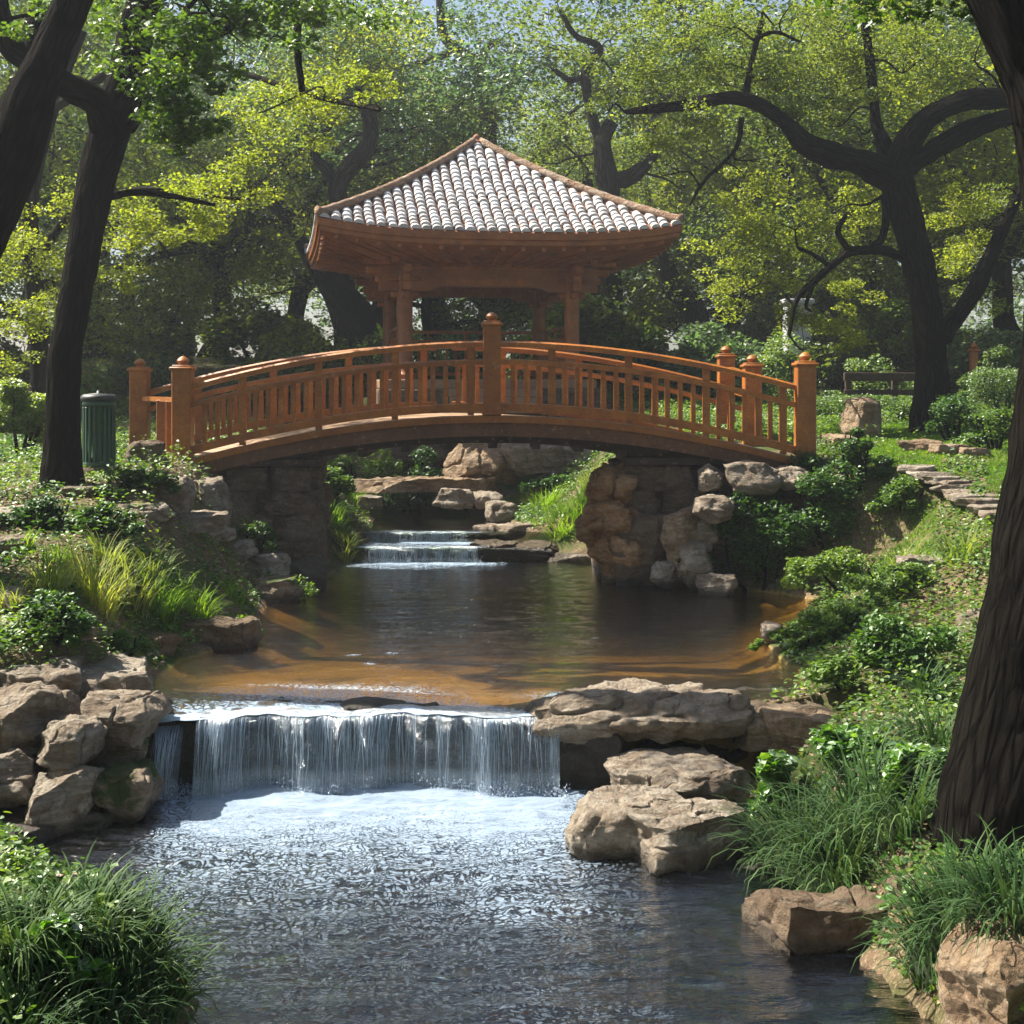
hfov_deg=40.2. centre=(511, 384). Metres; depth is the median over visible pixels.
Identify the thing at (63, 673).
boulder
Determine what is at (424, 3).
sky
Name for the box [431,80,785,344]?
woodland tree
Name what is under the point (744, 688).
boulder
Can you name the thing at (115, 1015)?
grass clump
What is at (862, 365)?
shrub
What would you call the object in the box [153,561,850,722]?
pool water
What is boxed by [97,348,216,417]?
woodland shrub
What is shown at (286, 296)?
woodland tree
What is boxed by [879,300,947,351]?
woodland shrub
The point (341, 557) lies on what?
grass clump
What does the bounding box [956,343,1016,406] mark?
shrub
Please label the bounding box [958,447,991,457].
edging stone
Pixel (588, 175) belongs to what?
twisted oak
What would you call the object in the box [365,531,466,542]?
waterfall
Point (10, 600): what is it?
grass clump
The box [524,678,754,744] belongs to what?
boulder
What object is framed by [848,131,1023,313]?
woodland tree
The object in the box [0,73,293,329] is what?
woodland tree
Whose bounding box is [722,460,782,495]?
boulder
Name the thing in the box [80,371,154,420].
woodland shrub
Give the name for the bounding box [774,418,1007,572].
lawn
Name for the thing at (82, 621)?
shrub
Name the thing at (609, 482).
boulder
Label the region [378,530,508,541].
rock ledge
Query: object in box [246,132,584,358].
woodland tree
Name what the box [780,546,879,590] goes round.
shrub
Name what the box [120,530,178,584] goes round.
grass clump
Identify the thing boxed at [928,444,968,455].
edging stone
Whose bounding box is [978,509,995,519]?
path slab
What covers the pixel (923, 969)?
grass clump
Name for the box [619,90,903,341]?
woodland tree
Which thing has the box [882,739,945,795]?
broad leaved plant
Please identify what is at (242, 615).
shrub
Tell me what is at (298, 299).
woodland tree
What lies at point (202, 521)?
boulder
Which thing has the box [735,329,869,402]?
shrub
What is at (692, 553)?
boulder
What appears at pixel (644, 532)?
boulder
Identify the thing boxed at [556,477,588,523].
grass clump
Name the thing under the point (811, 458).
shrub
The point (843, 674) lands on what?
shrub
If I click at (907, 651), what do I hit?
shrub
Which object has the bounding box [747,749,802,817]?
broad leaved plant
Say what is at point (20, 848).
ground cover
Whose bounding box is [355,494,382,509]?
boulder
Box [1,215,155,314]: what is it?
woodland tree
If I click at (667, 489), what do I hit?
stone pier
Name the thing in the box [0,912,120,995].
broad leaved plant
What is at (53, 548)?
grass clump
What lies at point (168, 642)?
boulder
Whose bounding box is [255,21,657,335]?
woodland tree
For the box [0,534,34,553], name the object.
boulder
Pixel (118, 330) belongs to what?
woodland tree
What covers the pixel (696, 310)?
twisted oak
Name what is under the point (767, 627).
boulder
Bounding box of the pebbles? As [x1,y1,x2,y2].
[0,441,972,1022]
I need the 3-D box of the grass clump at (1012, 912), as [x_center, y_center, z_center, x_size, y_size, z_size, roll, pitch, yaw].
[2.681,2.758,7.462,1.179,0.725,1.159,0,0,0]
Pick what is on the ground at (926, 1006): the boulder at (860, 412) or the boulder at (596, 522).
the boulder at (860, 412)
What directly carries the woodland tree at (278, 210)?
on the ground at (926, 1006)
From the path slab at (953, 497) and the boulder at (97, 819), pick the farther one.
the path slab at (953, 497)
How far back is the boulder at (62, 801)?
10.65 m
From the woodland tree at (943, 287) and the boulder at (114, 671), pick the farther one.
the woodland tree at (943, 287)
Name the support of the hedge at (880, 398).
on the ground at (926, 1006)
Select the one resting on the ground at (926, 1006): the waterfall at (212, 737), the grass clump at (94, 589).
the grass clump at (94, 589)
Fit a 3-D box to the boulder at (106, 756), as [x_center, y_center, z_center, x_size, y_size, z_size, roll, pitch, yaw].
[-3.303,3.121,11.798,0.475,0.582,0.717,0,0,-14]
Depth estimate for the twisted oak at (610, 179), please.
36.94 m
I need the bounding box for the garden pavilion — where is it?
[304,134,684,460]
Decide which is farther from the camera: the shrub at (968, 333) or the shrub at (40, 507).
the shrub at (968, 333)
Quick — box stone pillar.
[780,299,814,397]
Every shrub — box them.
[0,337,29,408]
[0,377,45,454]
[0,495,82,527]
[0,588,98,647]
[64,499,146,532]
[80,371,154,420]
[95,466,180,498]
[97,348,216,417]
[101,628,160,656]
[108,310,198,366]
[197,294,321,363]
[232,317,365,409]
[236,519,278,553]
[236,613,265,634]
[291,574,318,599]
[325,466,357,498]
[327,448,405,498]
[339,323,461,398]
[375,445,466,510]
[415,336,441,343]
[426,328,482,378]
[506,293,640,378]
[520,473,575,493]
[531,295,669,386]
[594,294,671,375]
[660,321,773,400]
[676,490,805,591]
[730,274,898,343]
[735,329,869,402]
[746,622,840,654]
[750,456,867,553]
[758,310,893,393]
[777,450,826,492]
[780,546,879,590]
[797,598,876,637]
[804,652,860,689]
[820,353,913,402]
[830,291,964,370]
[836,426,894,490]
[841,562,931,597]
[847,609,960,678]
[864,474,940,514]
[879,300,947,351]
[890,400,910,419]
[923,392,990,442]
[946,327,1022,399]
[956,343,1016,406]
[959,407,1012,449]
[962,326,1016,348]
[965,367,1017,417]
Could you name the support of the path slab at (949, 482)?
on the ground at (926, 1006)
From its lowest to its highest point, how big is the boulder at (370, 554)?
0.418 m
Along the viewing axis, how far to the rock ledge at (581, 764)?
12.03 m
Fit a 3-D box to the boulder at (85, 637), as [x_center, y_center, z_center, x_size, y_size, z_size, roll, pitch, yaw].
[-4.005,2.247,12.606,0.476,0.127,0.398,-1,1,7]
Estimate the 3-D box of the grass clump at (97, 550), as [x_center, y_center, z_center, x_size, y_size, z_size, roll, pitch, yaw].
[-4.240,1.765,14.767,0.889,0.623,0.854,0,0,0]
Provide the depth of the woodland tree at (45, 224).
42.43 m
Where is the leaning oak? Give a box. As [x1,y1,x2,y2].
[0,0,93,258]
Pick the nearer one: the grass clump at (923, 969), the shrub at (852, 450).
the grass clump at (923, 969)
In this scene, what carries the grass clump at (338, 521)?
on the ground at (926, 1006)
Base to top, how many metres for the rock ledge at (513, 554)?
0.480 m
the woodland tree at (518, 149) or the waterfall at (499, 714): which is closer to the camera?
the waterfall at (499, 714)
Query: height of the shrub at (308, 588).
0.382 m
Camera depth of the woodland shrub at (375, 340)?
35.34 m
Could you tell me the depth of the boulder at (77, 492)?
16.51 m
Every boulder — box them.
[0,505,26,518]
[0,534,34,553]
[0,585,35,610]
[0,655,84,696]
[0,681,81,756]
[0,747,46,809]
[0,805,56,851]
[24,765,104,838]
[35,714,107,771]
[46,627,96,641]
[59,485,101,496]
[73,804,114,833]
[79,652,153,700]
[80,689,172,747]
[91,737,148,767]
[91,758,164,823]
[118,502,176,521]
[121,440,170,468]
[143,631,181,656]
[145,697,177,763]
[156,476,195,513]
[178,509,230,533]
[181,616,263,654]
[193,476,232,518]
[207,526,236,541]
[233,539,258,559]
[251,552,290,576]
[251,574,303,607]
[289,555,328,591]
[354,476,496,493]
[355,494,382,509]
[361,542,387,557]
[432,487,474,509]
[442,443,520,484]
[470,539,519,561]
[471,491,502,508]
[473,521,543,539]
[485,500,520,521]
[499,443,593,476]
[514,539,558,561]
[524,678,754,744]
[547,552,590,566]
[565,784,693,859]
[570,739,748,789]
[574,500,641,547]
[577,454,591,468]
[585,461,638,505]
[587,536,642,583]
[604,747,750,802]
[613,512,666,585]
[619,797,754,875]
[650,560,676,588]
[660,506,699,581]
[675,540,714,588]
[692,494,734,524]
[695,572,737,596]
[697,464,723,492]
[697,519,717,551]
[711,470,750,530]
[713,844,776,869]
[715,684,800,699]
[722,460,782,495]
[728,699,848,755]
[741,885,887,953]
[760,621,781,644]
[775,465,810,490]
[816,433,856,446]
[839,397,881,437]
[886,875,915,915]
[895,554,947,570]
[932,918,1023,1023]
[955,608,980,632]
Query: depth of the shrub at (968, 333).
33.36 m
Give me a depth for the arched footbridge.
19.97 m
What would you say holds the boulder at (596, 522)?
on the boulder at (602, 551)
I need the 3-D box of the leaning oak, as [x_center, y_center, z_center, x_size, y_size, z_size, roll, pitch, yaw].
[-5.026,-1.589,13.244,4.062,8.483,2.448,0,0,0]
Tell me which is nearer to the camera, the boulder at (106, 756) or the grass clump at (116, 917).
the grass clump at (116, 917)
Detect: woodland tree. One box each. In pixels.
[0,0,213,234]
[0,0,385,358]
[0,0,387,330]
[0,8,335,366]
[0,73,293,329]
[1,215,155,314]
[11,121,137,241]
[82,0,590,345]
[100,0,468,356]
[110,88,299,354]
[149,7,502,317]
[200,20,497,314]
[202,0,679,338]
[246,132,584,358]
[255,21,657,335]
[376,0,1006,303]
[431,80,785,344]
[460,0,1019,345]
[506,1,787,298]
[574,118,796,337]
[592,0,891,337]
[601,0,1007,319]
[610,0,1023,344]
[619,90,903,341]
[710,0,1023,325]
[722,125,1023,328]
[833,34,1023,265]
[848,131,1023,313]
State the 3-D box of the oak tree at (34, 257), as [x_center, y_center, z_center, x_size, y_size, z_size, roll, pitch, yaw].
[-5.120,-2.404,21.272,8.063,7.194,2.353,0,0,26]
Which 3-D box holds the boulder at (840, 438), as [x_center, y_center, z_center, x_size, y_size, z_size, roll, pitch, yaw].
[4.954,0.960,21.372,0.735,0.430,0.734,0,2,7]
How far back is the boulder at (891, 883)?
8.47 m
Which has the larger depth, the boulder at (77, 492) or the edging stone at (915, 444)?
the edging stone at (915, 444)
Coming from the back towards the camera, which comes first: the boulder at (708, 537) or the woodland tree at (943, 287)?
the woodland tree at (943, 287)
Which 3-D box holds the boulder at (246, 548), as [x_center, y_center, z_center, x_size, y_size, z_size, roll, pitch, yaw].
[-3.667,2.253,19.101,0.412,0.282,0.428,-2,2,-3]
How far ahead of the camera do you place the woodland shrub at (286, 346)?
32.76 m
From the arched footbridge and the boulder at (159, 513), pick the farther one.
the arched footbridge
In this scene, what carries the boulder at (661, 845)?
in the stream water at (407, 903)
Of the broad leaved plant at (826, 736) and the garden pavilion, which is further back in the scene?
the garden pavilion
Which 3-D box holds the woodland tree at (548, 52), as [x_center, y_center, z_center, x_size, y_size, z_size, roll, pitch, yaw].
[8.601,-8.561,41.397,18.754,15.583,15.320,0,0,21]
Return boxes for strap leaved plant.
[859,534,928,570]
[922,514,991,565]
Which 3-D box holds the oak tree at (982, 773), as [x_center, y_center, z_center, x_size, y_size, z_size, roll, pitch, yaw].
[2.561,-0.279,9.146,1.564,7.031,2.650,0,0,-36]
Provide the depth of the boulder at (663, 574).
19.37 m
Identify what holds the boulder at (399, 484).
on the ground at (926, 1006)
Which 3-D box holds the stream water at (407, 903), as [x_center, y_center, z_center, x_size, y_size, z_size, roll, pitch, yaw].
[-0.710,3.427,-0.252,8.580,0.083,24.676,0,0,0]
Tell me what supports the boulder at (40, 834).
on the ground at (926, 1006)
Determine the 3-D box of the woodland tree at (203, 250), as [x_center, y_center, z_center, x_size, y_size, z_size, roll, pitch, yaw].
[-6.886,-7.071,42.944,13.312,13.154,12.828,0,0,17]
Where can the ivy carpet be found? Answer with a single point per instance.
(252, 612)
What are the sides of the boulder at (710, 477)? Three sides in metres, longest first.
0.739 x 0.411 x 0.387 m
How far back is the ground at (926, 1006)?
15.22 m
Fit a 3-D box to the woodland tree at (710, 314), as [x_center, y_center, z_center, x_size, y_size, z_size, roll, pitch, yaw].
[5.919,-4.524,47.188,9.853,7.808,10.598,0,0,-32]
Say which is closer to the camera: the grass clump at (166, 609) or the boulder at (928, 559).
the grass clump at (166, 609)
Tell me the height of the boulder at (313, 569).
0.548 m
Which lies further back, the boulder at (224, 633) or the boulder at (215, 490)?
the boulder at (215, 490)
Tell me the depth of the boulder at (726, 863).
10.02 m
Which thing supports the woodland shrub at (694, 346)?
on the ground at (926, 1006)
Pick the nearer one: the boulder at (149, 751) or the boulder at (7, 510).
the boulder at (149, 751)
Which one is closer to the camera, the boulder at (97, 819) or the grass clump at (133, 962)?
the grass clump at (133, 962)
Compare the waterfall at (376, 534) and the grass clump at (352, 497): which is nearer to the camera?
the waterfall at (376, 534)
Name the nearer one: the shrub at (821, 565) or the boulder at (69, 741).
the boulder at (69, 741)
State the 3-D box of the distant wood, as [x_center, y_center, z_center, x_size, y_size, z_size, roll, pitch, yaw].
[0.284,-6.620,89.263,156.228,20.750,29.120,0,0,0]
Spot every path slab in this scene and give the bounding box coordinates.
[896,464,934,472]
[906,471,950,479]
[920,476,960,483]
[929,484,976,491]
[931,479,970,485]
[941,489,978,497]
[946,493,997,501]
[954,497,998,505]
[967,504,997,512]
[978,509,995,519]
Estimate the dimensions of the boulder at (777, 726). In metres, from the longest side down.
1.262 x 1.022 x 0.390 m
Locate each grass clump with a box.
[0,573,49,610]
[0,840,188,978]
[0,862,118,984]
[0,957,114,1023]
[1,542,99,599]
[4,927,187,1023]
[5,530,39,551]
[24,529,161,622]
[28,856,235,1019]
[34,538,84,562]
[75,522,151,575]
[87,894,241,1023]
[89,545,182,618]
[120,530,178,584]
[130,557,205,624]
[171,566,239,618]
[213,567,252,605]
[327,528,364,562]
[330,501,350,531]
[345,476,369,510]
[520,481,569,512]
[539,494,582,540]
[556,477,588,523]
[568,457,607,489]
[699,751,870,889]
[732,771,818,859]
[741,771,902,893]
[744,703,949,877]
[816,745,944,854]
[846,831,991,997]
[858,819,1023,983]
[859,683,957,758]
[875,658,962,703]
[908,814,1023,954]
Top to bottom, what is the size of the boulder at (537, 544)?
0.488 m
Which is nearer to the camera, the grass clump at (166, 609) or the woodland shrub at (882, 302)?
the grass clump at (166, 609)
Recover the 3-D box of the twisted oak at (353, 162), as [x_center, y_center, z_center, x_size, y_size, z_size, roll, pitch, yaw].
[-4.560,-4.509,37.987,5.357,10.922,4.656,0,0,0]
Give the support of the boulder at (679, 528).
on the boulder at (663, 574)
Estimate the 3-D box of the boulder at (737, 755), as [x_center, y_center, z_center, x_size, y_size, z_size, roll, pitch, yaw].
[1.341,3.374,12.434,2.034,0.689,1.048,-1,-1,-12]
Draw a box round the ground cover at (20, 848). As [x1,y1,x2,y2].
[0,342,1023,1023]
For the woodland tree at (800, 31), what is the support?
on the ground at (926, 1006)
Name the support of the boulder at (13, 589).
on the ground at (926, 1006)
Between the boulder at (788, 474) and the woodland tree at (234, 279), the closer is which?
the boulder at (788, 474)
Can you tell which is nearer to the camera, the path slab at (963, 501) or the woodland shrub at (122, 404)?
the path slab at (963, 501)
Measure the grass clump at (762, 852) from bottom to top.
0.919 m
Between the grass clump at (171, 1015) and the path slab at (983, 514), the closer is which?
the grass clump at (171, 1015)
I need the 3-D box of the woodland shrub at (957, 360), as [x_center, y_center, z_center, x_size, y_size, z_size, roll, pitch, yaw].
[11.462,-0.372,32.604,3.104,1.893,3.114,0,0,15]
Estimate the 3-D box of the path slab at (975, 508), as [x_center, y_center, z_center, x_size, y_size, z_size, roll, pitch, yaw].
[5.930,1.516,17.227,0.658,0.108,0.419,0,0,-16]
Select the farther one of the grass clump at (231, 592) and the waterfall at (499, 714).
the grass clump at (231, 592)
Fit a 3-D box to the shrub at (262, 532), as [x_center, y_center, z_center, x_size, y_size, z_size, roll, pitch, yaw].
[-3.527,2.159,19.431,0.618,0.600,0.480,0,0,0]
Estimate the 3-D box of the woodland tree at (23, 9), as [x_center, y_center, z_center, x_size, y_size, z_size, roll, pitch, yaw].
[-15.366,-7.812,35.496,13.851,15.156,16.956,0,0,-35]
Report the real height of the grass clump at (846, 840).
1.109 m
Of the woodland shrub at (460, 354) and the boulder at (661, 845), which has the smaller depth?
the boulder at (661, 845)
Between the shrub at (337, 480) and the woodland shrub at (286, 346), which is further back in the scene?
the woodland shrub at (286, 346)
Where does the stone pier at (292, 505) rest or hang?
on the ground at (926, 1006)
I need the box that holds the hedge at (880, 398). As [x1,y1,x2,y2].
[816,393,901,416]
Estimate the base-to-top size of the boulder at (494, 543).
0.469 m
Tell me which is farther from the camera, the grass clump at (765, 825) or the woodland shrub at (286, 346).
the woodland shrub at (286, 346)
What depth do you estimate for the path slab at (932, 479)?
18.53 m
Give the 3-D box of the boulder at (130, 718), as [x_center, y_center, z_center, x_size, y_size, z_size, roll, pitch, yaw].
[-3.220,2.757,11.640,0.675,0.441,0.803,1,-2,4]
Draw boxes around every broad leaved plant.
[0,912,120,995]
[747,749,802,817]
[808,722,887,766]
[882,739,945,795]
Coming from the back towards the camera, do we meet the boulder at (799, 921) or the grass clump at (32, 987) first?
the boulder at (799, 921)
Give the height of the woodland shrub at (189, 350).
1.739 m
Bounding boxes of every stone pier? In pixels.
[226,462,333,567]
[591,457,705,582]
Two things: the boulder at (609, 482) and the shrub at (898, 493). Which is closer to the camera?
the shrub at (898, 493)
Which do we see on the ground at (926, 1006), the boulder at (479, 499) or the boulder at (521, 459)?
the boulder at (521, 459)
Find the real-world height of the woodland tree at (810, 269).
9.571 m
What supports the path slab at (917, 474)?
on the ground at (926, 1006)
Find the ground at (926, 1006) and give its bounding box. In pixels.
[0,346,1013,1023]
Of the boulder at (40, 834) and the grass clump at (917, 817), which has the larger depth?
the boulder at (40, 834)
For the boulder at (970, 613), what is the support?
on the ground at (926, 1006)
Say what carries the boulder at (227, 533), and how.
on the ground at (926, 1006)
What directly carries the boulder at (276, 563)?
in the pool water at (507, 615)
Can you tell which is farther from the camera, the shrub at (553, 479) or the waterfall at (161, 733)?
the shrub at (553, 479)
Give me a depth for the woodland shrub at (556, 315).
36.61 m
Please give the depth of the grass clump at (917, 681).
11.79 m
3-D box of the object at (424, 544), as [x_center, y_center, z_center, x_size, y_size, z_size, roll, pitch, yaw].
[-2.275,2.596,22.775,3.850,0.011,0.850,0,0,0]
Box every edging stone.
[897,439,942,451]
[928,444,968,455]
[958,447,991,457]
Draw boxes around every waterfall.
[150,724,189,803]
[186,704,497,800]
[362,546,480,563]
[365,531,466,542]
[478,710,570,799]
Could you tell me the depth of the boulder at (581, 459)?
26.79 m
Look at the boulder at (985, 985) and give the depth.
7.14 m
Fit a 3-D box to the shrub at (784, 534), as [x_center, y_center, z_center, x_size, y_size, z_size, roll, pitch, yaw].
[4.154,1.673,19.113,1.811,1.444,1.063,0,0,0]
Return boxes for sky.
[0,0,1023,372]
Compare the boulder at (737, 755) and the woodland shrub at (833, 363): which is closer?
the boulder at (737, 755)
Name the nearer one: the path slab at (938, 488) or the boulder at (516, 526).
the path slab at (938, 488)
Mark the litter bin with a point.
(98, 428)
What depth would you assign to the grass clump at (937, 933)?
7.88 m
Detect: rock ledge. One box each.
[151,696,626,788]
[357,547,554,561]
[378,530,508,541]
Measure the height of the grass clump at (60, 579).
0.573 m
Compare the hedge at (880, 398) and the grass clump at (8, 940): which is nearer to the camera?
the grass clump at (8, 940)
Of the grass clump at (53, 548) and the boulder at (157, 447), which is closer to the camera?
the grass clump at (53, 548)
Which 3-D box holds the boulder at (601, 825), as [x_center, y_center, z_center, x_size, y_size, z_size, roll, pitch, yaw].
[0.872,3.291,10.523,0.978,0.468,0.922,1,0,-1]
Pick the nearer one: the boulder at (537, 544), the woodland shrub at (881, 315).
the boulder at (537, 544)
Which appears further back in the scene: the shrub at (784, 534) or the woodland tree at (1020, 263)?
the woodland tree at (1020, 263)
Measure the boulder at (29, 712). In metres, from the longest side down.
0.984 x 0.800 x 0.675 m
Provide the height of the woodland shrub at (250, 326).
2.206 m
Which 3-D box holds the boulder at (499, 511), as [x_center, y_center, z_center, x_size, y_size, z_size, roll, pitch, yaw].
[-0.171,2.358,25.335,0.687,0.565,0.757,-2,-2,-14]
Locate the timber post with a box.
[968,343,979,399]
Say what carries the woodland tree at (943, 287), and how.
on the ground at (926, 1006)
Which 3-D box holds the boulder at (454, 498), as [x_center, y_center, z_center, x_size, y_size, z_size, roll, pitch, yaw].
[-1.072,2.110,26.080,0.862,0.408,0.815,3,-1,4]
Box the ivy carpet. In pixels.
[0,408,1023,1023]
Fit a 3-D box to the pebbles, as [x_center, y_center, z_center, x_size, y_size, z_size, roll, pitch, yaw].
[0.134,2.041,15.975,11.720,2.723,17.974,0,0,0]
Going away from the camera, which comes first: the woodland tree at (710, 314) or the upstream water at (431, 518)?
the upstream water at (431, 518)
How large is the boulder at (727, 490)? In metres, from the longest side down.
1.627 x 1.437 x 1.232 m
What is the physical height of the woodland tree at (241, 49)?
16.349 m
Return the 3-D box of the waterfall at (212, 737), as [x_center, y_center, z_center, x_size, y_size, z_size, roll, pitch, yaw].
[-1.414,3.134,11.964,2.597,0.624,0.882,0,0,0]
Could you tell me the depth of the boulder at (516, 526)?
23.41 m
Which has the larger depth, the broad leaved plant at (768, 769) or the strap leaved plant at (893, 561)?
the strap leaved plant at (893, 561)
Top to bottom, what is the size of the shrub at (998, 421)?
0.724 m
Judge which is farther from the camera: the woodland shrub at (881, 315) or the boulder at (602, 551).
the woodland shrub at (881, 315)
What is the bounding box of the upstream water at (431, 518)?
[358,502,556,532]
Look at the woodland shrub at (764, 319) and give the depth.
38.84 m
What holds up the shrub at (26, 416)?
on the ground at (926, 1006)
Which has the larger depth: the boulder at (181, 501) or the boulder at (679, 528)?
the boulder at (679, 528)
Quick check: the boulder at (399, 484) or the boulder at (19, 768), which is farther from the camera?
the boulder at (399, 484)
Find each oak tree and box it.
[0,0,429,490]
[0,30,403,441]
[554,0,1023,434]
[806,0,1023,863]
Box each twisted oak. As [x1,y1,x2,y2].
[220,209,382,373]
[251,22,443,348]
[381,0,560,372]
[511,0,713,382]
[554,129,640,297]
[613,205,770,339]
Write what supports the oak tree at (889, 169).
on the ground at (926, 1006)
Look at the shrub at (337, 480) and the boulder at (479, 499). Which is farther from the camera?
the boulder at (479, 499)
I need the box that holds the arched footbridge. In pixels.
[127,312,818,476]
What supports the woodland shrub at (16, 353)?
on the ground at (926, 1006)
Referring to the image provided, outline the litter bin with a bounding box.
[80,390,117,473]
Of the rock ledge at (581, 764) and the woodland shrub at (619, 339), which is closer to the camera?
the rock ledge at (581, 764)
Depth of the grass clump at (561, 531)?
23.21 m
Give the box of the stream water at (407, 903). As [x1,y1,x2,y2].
[0,778,936,1023]
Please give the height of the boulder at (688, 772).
0.286 m
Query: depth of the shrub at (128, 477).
16.66 m
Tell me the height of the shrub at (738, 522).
1.612 m
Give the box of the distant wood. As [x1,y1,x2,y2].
[0,108,1023,372]
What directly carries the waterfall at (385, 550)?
on the rock ledge at (513, 554)
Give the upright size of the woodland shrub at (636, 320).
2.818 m
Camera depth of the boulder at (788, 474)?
19.31 m
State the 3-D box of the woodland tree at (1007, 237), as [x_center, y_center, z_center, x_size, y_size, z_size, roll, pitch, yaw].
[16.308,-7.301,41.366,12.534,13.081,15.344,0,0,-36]
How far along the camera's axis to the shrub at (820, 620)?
14.86 m
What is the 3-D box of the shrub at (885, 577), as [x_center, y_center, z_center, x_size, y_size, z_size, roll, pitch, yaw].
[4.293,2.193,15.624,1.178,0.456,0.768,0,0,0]
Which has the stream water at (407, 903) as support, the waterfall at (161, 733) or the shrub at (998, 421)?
the waterfall at (161, 733)
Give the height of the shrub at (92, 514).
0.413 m
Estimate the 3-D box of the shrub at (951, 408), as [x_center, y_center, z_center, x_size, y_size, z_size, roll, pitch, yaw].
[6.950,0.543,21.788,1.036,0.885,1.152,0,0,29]
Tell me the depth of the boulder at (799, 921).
8.47 m
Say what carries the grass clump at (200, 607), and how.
on the ground at (926, 1006)
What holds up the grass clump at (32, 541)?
on the ground at (926, 1006)
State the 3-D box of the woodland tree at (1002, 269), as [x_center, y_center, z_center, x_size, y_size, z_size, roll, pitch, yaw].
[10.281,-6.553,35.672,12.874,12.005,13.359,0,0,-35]
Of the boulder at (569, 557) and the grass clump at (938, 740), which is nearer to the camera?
the grass clump at (938, 740)
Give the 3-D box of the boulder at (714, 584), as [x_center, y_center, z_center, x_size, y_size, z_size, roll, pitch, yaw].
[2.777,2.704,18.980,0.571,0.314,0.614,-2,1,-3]
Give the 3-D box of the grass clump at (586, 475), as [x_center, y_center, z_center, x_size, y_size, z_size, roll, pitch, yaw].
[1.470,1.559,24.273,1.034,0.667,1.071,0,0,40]
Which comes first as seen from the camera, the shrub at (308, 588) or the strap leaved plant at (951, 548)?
the strap leaved plant at (951, 548)
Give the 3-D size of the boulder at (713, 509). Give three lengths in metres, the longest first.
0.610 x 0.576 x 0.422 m
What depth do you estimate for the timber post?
30.92 m
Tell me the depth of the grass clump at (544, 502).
24.90 m
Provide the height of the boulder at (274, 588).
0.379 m
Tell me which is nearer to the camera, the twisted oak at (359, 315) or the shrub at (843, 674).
the shrub at (843, 674)
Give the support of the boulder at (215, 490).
on the boulder at (227, 533)
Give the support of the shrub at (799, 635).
on the ground at (926, 1006)
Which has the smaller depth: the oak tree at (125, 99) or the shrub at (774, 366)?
the oak tree at (125, 99)
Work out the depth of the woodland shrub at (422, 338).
40.90 m
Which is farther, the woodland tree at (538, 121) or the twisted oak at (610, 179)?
the woodland tree at (538, 121)
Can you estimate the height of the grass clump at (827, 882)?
0.903 m
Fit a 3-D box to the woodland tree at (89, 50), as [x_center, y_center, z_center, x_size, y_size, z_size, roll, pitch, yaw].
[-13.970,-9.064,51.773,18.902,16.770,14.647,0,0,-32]
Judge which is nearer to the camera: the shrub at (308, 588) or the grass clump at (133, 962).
the grass clump at (133, 962)
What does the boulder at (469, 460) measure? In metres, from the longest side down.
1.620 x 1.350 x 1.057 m
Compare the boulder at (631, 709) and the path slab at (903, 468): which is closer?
the boulder at (631, 709)
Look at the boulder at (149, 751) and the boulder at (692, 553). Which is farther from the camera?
the boulder at (692, 553)
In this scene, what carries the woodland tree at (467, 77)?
on the ground at (926, 1006)
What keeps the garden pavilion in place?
on the ground at (926, 1006)
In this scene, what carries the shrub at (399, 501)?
on the ground at (926, 1006)
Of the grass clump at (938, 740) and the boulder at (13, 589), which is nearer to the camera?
the grass clump at (938, 740)
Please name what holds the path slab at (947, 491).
on the ground at (926, 1006)
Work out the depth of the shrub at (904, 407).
25.12 m

